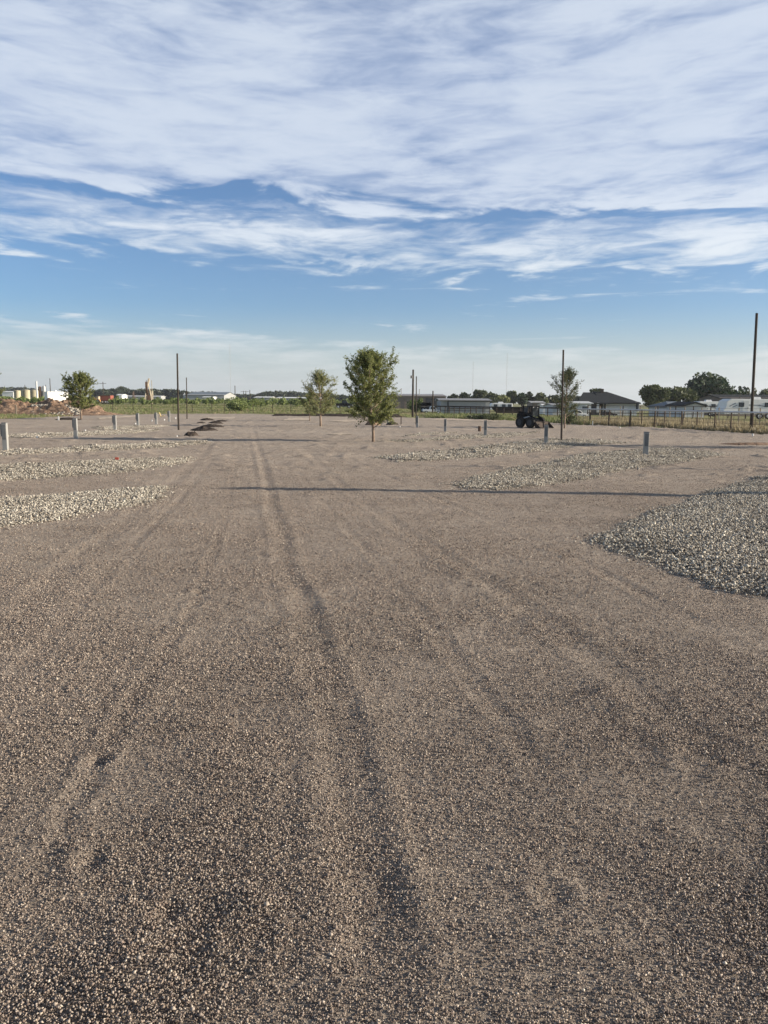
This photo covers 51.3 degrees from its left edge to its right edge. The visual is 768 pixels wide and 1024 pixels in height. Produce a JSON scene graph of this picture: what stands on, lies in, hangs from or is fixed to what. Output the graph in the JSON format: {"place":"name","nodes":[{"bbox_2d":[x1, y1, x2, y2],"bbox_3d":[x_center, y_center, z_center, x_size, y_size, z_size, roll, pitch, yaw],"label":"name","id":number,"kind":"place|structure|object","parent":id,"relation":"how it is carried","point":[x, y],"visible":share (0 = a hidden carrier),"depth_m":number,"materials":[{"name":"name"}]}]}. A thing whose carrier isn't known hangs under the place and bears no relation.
{"place":"outdoors","nodes":[
{"label":"outdoors","id":0,"kind":"place"},
{"bbox_2d":[0,456,200,481],"bbox_3d":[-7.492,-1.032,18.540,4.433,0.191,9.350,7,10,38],"label":"white gravel","id":1,"kind":"structure","parent":0,"point":[66,468],"depth_m":18.46,"materials":[{"name":"white gravel"}]},
{"bbox_2d":[89,424,171,429],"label":"white gravel","id":2,"kind":"structure","parent":0,"point":[127,426],"depth_m":46.50,"materials":[{"name":"white gravel"}]},
{"bbox_2d":[0,414,767,1023],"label":"gravel lot","id":3,"kind":"structure","parent":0,"point":[254,428],"depth_m":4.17,"materials":[{"name":"brown gravel"}]},
{"bbox_2d":[72,418,77,438],"bbox_3d":[-12.735,-3.438,32.974,0.192,0.880,0.156,0,8,-4],"label":"utility pedestal","id":4,"kind":"object","parent":3,"relation":"on","point":[75,426],"visible":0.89,"depth_m":32.90,"materials":[{"name":"grey paint"}]},
{"bbox_2d":[0,428,164,438],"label":"white gravel","id":5,"kind":"structure","parent":3,"relation":"on","point":[71,433],"depth_m":36.79,"materials":[{"name":"white gravel"}]},
{"bbox_2d":[0,484,184,533],"bbox_3d":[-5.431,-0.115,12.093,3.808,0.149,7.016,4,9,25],"label":"white gravel","id":6,"kind":"structure","parent":3,"relation":"on","point":[34,505],"depth_m":12.11,"materials":[{"name":"white gravel"}]},
{"bbox_2d":[0,438,213,455],"bbox_3d":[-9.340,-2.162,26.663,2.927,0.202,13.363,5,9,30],"label":"white gravel","id":7,"kind":"structure","parent":3,"relation":"on","point":[115,447],"depth_m":26.09,"materials":[{"name":"white gravel"}]},
{"bbox_2d":[0,422,8,449],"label":"utility pedestal","id":8,"kind":"object","parent":7,"relation":"on","point":[4,433],"visible":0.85,"depth_m":24.32,"materials":[{"name":"grey paint"}]},
{"bbox_2d":[2,425,5,438],"bbox_3d":[-11.545,-2.428,24.297,0.109,0.450,0.012,0,8,-4],"label":"door","id":9,"kind":"structure","parent":8,"relation":"in","point":[3,426],"depth_m":24.29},
{"bbox_2d":[112,415,116,429],"bbox_3d":[-13.747,-4.513,40.805,0.192,0.860,0.156,0,8,-4],"label":"utility pedestal","id":10,"kind":"object","parent":3,"relation":"on","point":[114,421],"visible":0.91,"depth_m":40.73,"materials":[{"name":"grey paint"}]},
{"bbox_2d":[184,431,198,435],"bbox_3d":[-8.752,-3.538,36.375,0.767,0.270,0.990,0,8,0],"label":"soil heap","id":11,"kind":"object","parent":3,"relation":"on","point":[188,433],"visible":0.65,"depth_m":36.11,"materials":[{"name":"brown soil"}]},
{"bbox_2d":[190,426,217,430],"bbox_3d":[-9.723,-4.495,43.177,1.728,0.298,0.990,0,8,0],"label":"soil heap","id":12,"kind":"object","parent":3,"relation":"on","point":[202,428],"visible":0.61,"depth_m":42.92,"materials":[{"name":"brown soil"}]},
{"bbox_2d":[301,369,337,425],"bbox_3d":[-4.096,-7.268,50.885,2.496,3.785,2.454,0,8,0],"label":"young tree","id":13,"kind":"object","parent":3,"relation":"on","point":[320,380],"visible":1,"depth_m":50.69,"materials":[{"name":"green plant"}]},
{"bbox_2d":[272,414,401,416],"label":"silt ridge","id":14,"kind":"structure","parent":3,"relation":"on","point":[348,415],"depth_m":86.79,"materials":[{"name":"soil"}]},
{"bbox_2d":[343,345,402,441],"bbox_3d":[-0.472,-4.733,32.178,2.476,3.906,2.556,0,8,0],"label":"young tree","id":15,"kind":"object","parent":3,"relation":"on","point":[371,363],"visible":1,"depth_m":31.98,"materials":[{"name":"green plant"}]},
{"bbox_2d":[378,431,537,441],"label":"white gravel","id":16,"kind":"structure","parent":3,"relation":"on","point":[480,435],"depth_m":36.95,"materials":[{"name":"white gravel"}]},
{"bbox_2d":[432,418,502,421],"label":"caliche patch","id":17,"kind":"object","parent":3,"relation":"on","point":[464,419],"visible":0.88,"depth_m":74.68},
{"bbox_2d":[367,438,631,462],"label":"white gravel","id":18,"kind":"structure","parent":3,"relation":"on","point":[516,447],"depth_m":26.42,"materials":[{"name":"white gravel"}]},
{"bbox_2d":[515,406,553,428],"bbox_3d":[9.739,-6.192,52.094,1.349,1.420,2.356,-6,10,-40],"label":"tractor","id":19,"kind":"object","parent":3,"relation":"on","point":[527,418],"visible":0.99,"depth_m":51.97,"materials":[{"name":"black paint"}]},
{"bbox_2d":[544,425,547,442],"bbox_3d":[6.286,-2.981,31.014,0.152,0.790,0.156,1,8,6],"label":"utility pedestal","id":20,"kind":"object","parent":3,"relation":"on","point":[545,433],"visible":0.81,"depth_m":30.95,"materials":[{"name":"grey paint"}]},
{"bbox_2d":[546,366,583,427],"bbox_3d":[11.663,-7.337,51.353,2.348,4.025,2.288,0,8,0],"label":"young tree","id":21,"kind":"object","parent":3,"relation":"on","point":[568,374],"visible":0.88,"depth_m":51.04,"materials":[{"name":"green plant"}]},
{"bbox_2d":[556,411,579,424],"bbox_3d":[13.943,-7.129,60.241,1.887,1.188,1.532,0,8,0],"label":"bush","id":22,"kind":"object","parent":3,"relation":"on","point":[571,419],"visible":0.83,"depth_m":60.07,"materials":[{"name":"green plant"}]},
{"bbox_2d":[438,446,735,490],"bbox_3d":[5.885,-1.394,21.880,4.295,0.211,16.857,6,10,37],"label":"white gravel","id":23,"kind":"structure","parent":3,"relation":"on","point":[572,467],"depth_m":19.62,"materials":[{"name":"white gravel"}]},
{"bbox_2d":[643,432,648,454],"bbox_3d":[8.053,-2.078,24.586,0.152,0.778,0.156,1,8,6],"label":"utility pedestal","id":24,"kind":"object","parent":23,"relation":"on","point":[646,443],"visible":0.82,"depth_m":24.51,"materials":[{"name":"grey paint"}]},
{"bbox_2d":[720,442,767,444],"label":"soil heap","id":25,"kind":"object","parent":3,"relation":"on","point":[755,443],"visible":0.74,"depth_m":32.09,"materials":[{"name":"brown soil"}]},
{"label":"gravel bed","id":26,"kind":"structure","parent":3,"relation":"on","visible":0},
{"bbox_2d":[401,431,457,436],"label":"white gravel","id":27,"kind":"structure","parent":26,"relation":"on","point":[426,433],"depth_m":40.12,"materials":[{"name":"white gravel"}]},
{"bbox_2d":[0,402,767,434],"bbox_3d":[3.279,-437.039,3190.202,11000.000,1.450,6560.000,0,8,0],"label":"ground","id":28,"kind":"structure","parent":0,"point":[723,418],"depth_m":124.79,"materials":[{"name":"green plant"}]},
{"bbox_2d":[2,391,13,397],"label":"shed","id":29,"kind":"structure","parent":28,"relation":"on","point":[8,393],"depth_m":415.76,"materials":[{"name":"white paint"}]},
{"bbox_2d":[14,390,20,399],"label":"storage tank","id":30,"kind":"object","parent":28,"relation":"on","point":[17,393],"visible":0.74,"depth_m":207.20,"materials":[{"name":"beige paint"}]},
{"bbox_2d":[0,386,42,396],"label":"wood","id":31,"kind":"object","parent":28,"relation":"on","point":[13,388],"visible":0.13,"depth_m":759.69,"materials":[{"name":"green plant"}]},
{"bbox_2d":[21,389,31,398],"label":"storage tank","id":32,"kind":"object","parent":28,"relation":"on","point":[26,393],"visible":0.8,"depth_m":201.99,"materials":[{"name":"beige paint"}]},
{"bbox_2d":[0,395,95,403],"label":"shrub thicket","id":33,"kind":"object","parent":28,"relation":"on","point":[24,399],"visible":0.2,"depth_m":168.58,"materials":[{"name":"green plant"}]},
{"bbox_2d":[31,404,79,414],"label":"concrete rubble","id":34,"kind":"object","parent":28,"relation":"on","point":[75,411],"visible":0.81,"depth_m":83.41,"materials":[{"name":"stone"}]},
{"bbox_2d":[44,391,67,400],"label":"storage box","id":35,"kind":"object","parent":28,"relation":"on","point":[55,395],"visible":0.36,"depth_m":123.58,"materials":[{"name":"white paint"}]},
{"bbox_2d":[0,398,123,415],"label":"dirt pile","id":36,"kind":"object","parent":28,"relation":"on","point":[7,406],"visible":0.67,"depth_m":83.81,"materials":[{"name":"red soil"}]},
{"bbox_2d":[59,370,98,418],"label":"young tree","id":37,"kind":"object","parent":28,"relation":"on","point":[82,379],"visible":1,"depth_m":65.69,"materials":[{"name":"green plant"}]},
{"bbox_2d":[99,395,113,403],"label":"dump trailer","id":38,"kind":"object","parent":28,"relation":"on","point":[104,398],"visible":0.66,"depth_m":183.22,"materials":[{"name":"red paint"}]},
{"bbox_2d":[89,386,195,399],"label":"wood","id":39,"kind":"object","parent":28,"relation":"on","point":[169,393],"visible":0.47,"depth_m":538.13,"materials":[{"name":"green plant"}]},
{"bbox_2d":[127,396,165,399],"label":"barn","id":40,"kind":"structure","parent":28,"relation":"on","point":[154,397],"depth_m":396.09,"materials":[{"name":"white paint"}]},
{"bbox_2d":[144,378,152,403],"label":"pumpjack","id":41,"kind":"object","parent":28,"relation":"on","point":[148,397],"visible":0.79,"depth_m":197.83,"materials":[{"name":"metal"}]},
{"bbox_2d":[29,402,315,411],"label":"wire fence","id":42,"kind":"object","parent":28,"relation":"on","point":[224,405],"visible":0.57,"depth_m":105.17,"materials":[{"name":"metal"}]},
{"bbox_2d":[0,395,354,405],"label":"shrub thicket","id":43,"kind":"object","parent":28,"relation":"on","point":[197,400],"visible":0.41,"depth_m":184.03,"materials":[{"name":"green plant"}]},
{"bbox_2d":[176,353,179,429],"bbox_3d":[-11.049,-6.348,42.883,0.133,4.231,0.100,0,8,0],"label":"bare pole","id":44,"kind":"object","parent":28,"relation":"on","point":[177,392],"visible":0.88,"depth_m":42.85,"materials":[{"name":"brown wood"}]},
{"bbox_2d":[187,392,235,402],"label":"hall","id":45,"kind":"structure","parent":28,"relation":"on","point":[200,395],"depth_m":328.30,"materials":[{"name":"white metal"}]},
{"bbox_2d":[0,404,435,417],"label":"grass","id":46,"kind":"structure","parent":28,"relation":"on","point":[268,411],"depth_m":114.21,"materials":[{"name":"green plant"}]},
{"bbox_2d":[200,391,252,399],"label":"wood","id":47,"kind":"object","parent":28,"relation":"on","point":[247,396],"visible":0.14,"depth_m":663.20,"materials":[{"name":"green plant"}]},
{"bbox_2d":[226,399,256,410],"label":"bush","id":48,"kind":"object","parent":28,"relation":"on","point":[238,405],"visible":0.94,"depth_m":112.63,"materials":[{"name":"green plant"}]},
{"bbox_2d":[246,398,265,406],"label":"bush","id":49,"kind":"object","parent":28,"relation":"on","point":[255,401],"visible":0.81,"depth_m":148.42,"materials":[{"name":"green plant"}]},
{"bbox_2d":[251,390,331,400],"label":"wood","id":50,"kind":"object","parent":28,"relation":"on","point":[280,393],"visible":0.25,"depth_m":597.19,"materials":[{"name":"green plant"}]},
{"bbox_2d":[288,398,308,406],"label":"bush","id":51,"kind":"object","parent":28,"relation":"on","point":[295,401],"visible":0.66,"depth_m":158.62,"materials":[{"name":"green plant"}]},
{"bbox_2d":[297,393,317,420],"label":"young tree","id":52,"kind":"object","parent":28,"relation":"on","point":[305,405],"visible":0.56,"depth_m":65.12,"materials":[{"name":"green plant"}]},
{"bbox_2d":[335,400,351,407],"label":"pickup truck","id":53,"kind":"object","parent":28,"relation":"on","point":[344,403],"visible":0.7,"depth_m":148.67,"materials":[{"name":"black paint"}]},
{"bbox_2d":[326,393,379,401],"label":"wood","id":54,"kind":"object","parent":28,"relation":"on","point":[341,397],"visible":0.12,"depth_m":478.28,"materials":[{"name":"green plant"}]},
{"bbox_2d":[410,370,413,416],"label":"utility pole","id":55,"kind":"object","parent":28,"relation":"on","point":[412,377],"visible":1,"depth_m":86.96,"materials":[{"name":"brown wood"}]},
{"bbox_2d":[380,388,447,408],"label":"warehouse","id":56,"kind":"structure","parent":28,"relation":"on","point":[404,399],"depth_m":173.32,"materials":[{"name":"grey metal"}]},
{"bbox_2d":[426,398,436,407],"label":"door","id":57,"kind":"structure","parent":56,"relation":"in","point":[427,400],"depth_m":173.25,"materials":[{"name":"grey metal"}]},
{"bbox_2d":[406,398,422,411],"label":"bush","id":58,"kind":"object","parent":28,"relation":"on","point":[419,401],"visible":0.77,"depth_m":117.76,"materials":[{"name":"green plant"}]},
{"bbox_2d":[420,402,431,412],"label":"dump trailer","id":59,"kind":"object","parent":28,"relation":"on","point":[425,404],"visible":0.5,"depth_m":117.01,"materials":[{"name":"black paint"}]},
{"bbox_2d":[422,406,439,412],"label":"pickup truck","id":60,"kind":"object","parent":28,"relation":"on","point":[430,410],"visible":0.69,"depth_m":111.11,"materials":[{"name":"white paint"}]},
{"bbox_2d":[435,398,491,413],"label":"shed","id":61,"kind":"structure","parent":28,"relation":"on","point":[462,402],"depth_m":111.01,"materials":[{"name":"grey metal"}]},
{"bbox_2d":[459,392,470,397],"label":"tree","id":62,"kind":"object","parent":28,"relation":"on","point":[463,395],"visible":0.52,"depth_m":258.34,"materials":[{"name":"green plant"}]},
{"bbox_2d":[466,413,489,418],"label":"bush","id":63,"kind":"object","parent":28,"relation":"on","point":[481,416],"visible":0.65,"depth_m":78.14,"materials":[{"name":"green plant"}]},
{"bbox_2d":[471,389,487,398],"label":"tree","id":64,"kind":"object","parent":28,"relation":"on","point":[479,393],"visible":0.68,"depth_m":250.79,"materials":[{"name":"green plant"}]},
{"bbox_2d":[484,391,498,402],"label":"tree","id":65,"kind":"object","parent":28,"relation":"on","point":[490,395],"visible":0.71,"depth_m":246.63,"materials":[{"name":"green plant"}]},
{"bbox_2d":[485,413,502,419],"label":"bush","id":66,"kind":"object","parent":28,"relation":"on","point":[493,416],"visible":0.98,"depth_m":73.33,"materials":[{"name":"green plant"}]},
{"bbox_2d":[400,411,593,424],"bbox_3d":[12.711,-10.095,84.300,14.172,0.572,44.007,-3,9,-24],"label":"grass","id":67,"kind":"structure","parent":28,"relation":"on","point":[551,419],"depth_m":83.16,"materials":[{"name":"green plant"}]},
{"bbox_2d":[490,402,512,409],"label":"travel trailer","id":68,"kind":"object","parent":28,"relation":"on","point":[500,404],"visible":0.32,"depth_m":133.78,"materials":[{"name":"white paint"}]},
{"bbox_2d":[495,394,510,402],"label":"tree","id":69,"kind":"object","parent":28,"relation":"on","point":[503,398],"visible":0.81,"depth_m":236.31,"materials":[{"name":"green plant"}]},
{"bbox_2d":[435,406,576,416],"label":"pipe fence","id":70,"kind":"object","parent":28,"relation":"on","point":[503,411],"visible":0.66,"depth_m":95.20,"materials":[{"name":"metal"}]},
{"bbox_2d":[492,408,530,412],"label":"flatbed trailer","id":71,"kind":"object","parent":28,"relation":"on","point":[515,410],"visible":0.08,"depth_m":97.21,"materials":[{"name":"metal"}]},
{"bbox_2d":[506,390,516,403],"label":"tree","id":72,"kind":"object","parent":28,"relation":"on","point":[511,395],"visible":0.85,"depth_m":254.11,"materials":[{"name":"green plant"}]},
{"bbox_2d":[515,392,529,406],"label":"tree","id":73,"kind":"object","parent":28,"relation":"on","point":[522,398],"visible":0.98,"depth_m":248.45,"materials":[{"name":"green plant"}]},
{"bbox_2d":[526,391,534,404],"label":"tree","id":74,"kind":"object","parent":28,"relation":"on","point":[530,395],"visible":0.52,"depth_m":252.16,"materials":[{"name":"green plant"}]},
{"bbox_2d":[525,401,544,405],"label":"shed","id":75,"kind":"structure","parent":28,"relation":"on","point":[532,403],"depth_m":158.59,"materials":[{"name":"white metal"}]},
{"bbox_2d":[534,392,548,403],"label":"tree","id":76,"kind":"object","parent":28,"relation":"on","point":[540,396],"visible":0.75,"depth_m":250.06,"materials":[{"name":"green plant"}]},
{"bbox_2d":[544,403,560,414],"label":"shed","id":77,"kind":"structure","parent":28,"relation":"on","point":[550,405],"depth_m":125.07,"materials":[{"name":"grey metal"}]},
{"bbox_2d":[560,350,563,439],"bbox_3d":[7.434,-4.752,33.336,0.141,3.945,0.085,0,8,0],"label":"bare pole","id":78,"kind":"object","parent":28,"relation":"on","point":[561,434],"visible":0.88,"depth_m":33.31,"materials":[{"name":"brown wood"}]},
{"bbox_2d":[556,395,580,402],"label":"tree","id":79,"kind":"object","parent":28,"relation":"on","point":[577,398],"visible":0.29,"depth_m":251.45,"materials":[{"name":"green plant"}]},
{"bbox_2d":[563,401,593,415],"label":"shed","id":80,"kind":"structure","parent":28,"relation":"on","point":[583,404],"depth_m":117.02,"materials":[{"name":"white metal"}]},
{"bbox_2d":[578,389,640,415],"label":"house","id":81,"kind":"structure","parent":28,"relation":"on","point":[601,397],"depth_m":134.41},
{"bbox_2d":[638,384,671,408],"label":"tree","id":82,"kind":"object","parent":28,"relation":"on","point":[652,394],"visible":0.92,"depth_m":146.66,"materials":[{"name":"green plant"}]},
{"bbox_2d":[647,401,676,415],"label":"house","id":83,"kind":"structure","parent":28,"relation":"on","point":[653,406],"depth_m":123.71,"materials":[{"name":"grey"}]},
{"bbox_2d":[573,415,767,433],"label":"grass","id":84,"kind":"structure","parent":28,"relation":"on","point":[677,424],"depth_m":58.82,"materials":[{"name":"beige plant"}]},
{"bbox_2d":[576,408,767,431],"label":"pipe fence","id":85,"kind":"object","parent":28,"relation":"on","point":[697,411],"visible":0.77,"depth_m":53.96,"materials":[{"name":"metal"}]},
{"bbox_2d":[587,405,764,418],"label":"rail fence","id":86,"kind":"object","parent":28,"relation":"on","point":[693,413],"visible":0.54,"depth_m":99.14,"materials":[{"name":"metal"}]},
{"bbox_2d":[599,406,760,423],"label":"post fence","id":87,"kind":"object","parent":28,"relation":"on","point":[639,413],"visible":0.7,"depth_m":72.72,"materials":[{"name":"brown wood"}]},
{"bbox_2d":[663,386,699,401],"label":"tree","id":88,"kind":"object","parent":28,"relation":"on","point":[678,394],"visible":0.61,"depth_m":151.58,"materials":[{"name":"green plant"}]},
{"bbox_2d":[665,402,707,416],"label":"house","id":89,"kind":"structure","parent":28,"relation":"on","point":[684,404],"depth_m":111.26,"materials":[{"name":"grey"}]},
{"bbox_2d":[694,400,718,416],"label":"travel trailer","id":90,"kind":"object","parent":28,"relation":"on","point":[710,403],"visible":0.48,"depth_m":116.90,"materials":[{"name":"white paint"}]},
{"bbox_2d":[684,371,744,399],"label":"tree","id":91,"kind":"object","parent":28,"relation":"on","point":[702,384],"visible":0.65,"depth_m":178.98,"materials":[{"name":"green plant"}]},
{"bbox_2d":[699,394,767,415],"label":"house","id":92,"kind":"structure","parent":28,"relation":"on","point":[715,397],"depth_m":150.51,"materials":[{"name":"white metal"}]},
{"bbox_2d":[711,397,767,418],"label":"travel trailer","id":93,"kind":"object","parent":28,"relation":"on","point":[744,404],"visible":0.68,"depth_m":91.18,"materials":[{"name":"white paint"}]},
{"bbox_2d":[749,313,757,427],"bbox_3d":[22.533,-8.417,48.746,0.296,7.235,0.172,0,8,0],"label":"bare pole","id":94,"kind":"object","parent":28,"relation":"on","point":[754,364],"visible":0.81,"depth_m":48.63,"materials":[{"name":"brown wood"}]},
{"bbox_2d":[0,0,767,403],"label":"sky","id":95,"kind":"structure","parent":0,"point":[272,192],"materials":[{"name":"blue"}]},
{"bbox_2d":[563,474,767,621],"bbox_3d":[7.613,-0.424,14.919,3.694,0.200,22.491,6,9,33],"label":"white gravel","id":96,"kind":"structure","parent":0,"point":[751,516],"depth_m":9.38,"materials":[{"name":"white gravel"}]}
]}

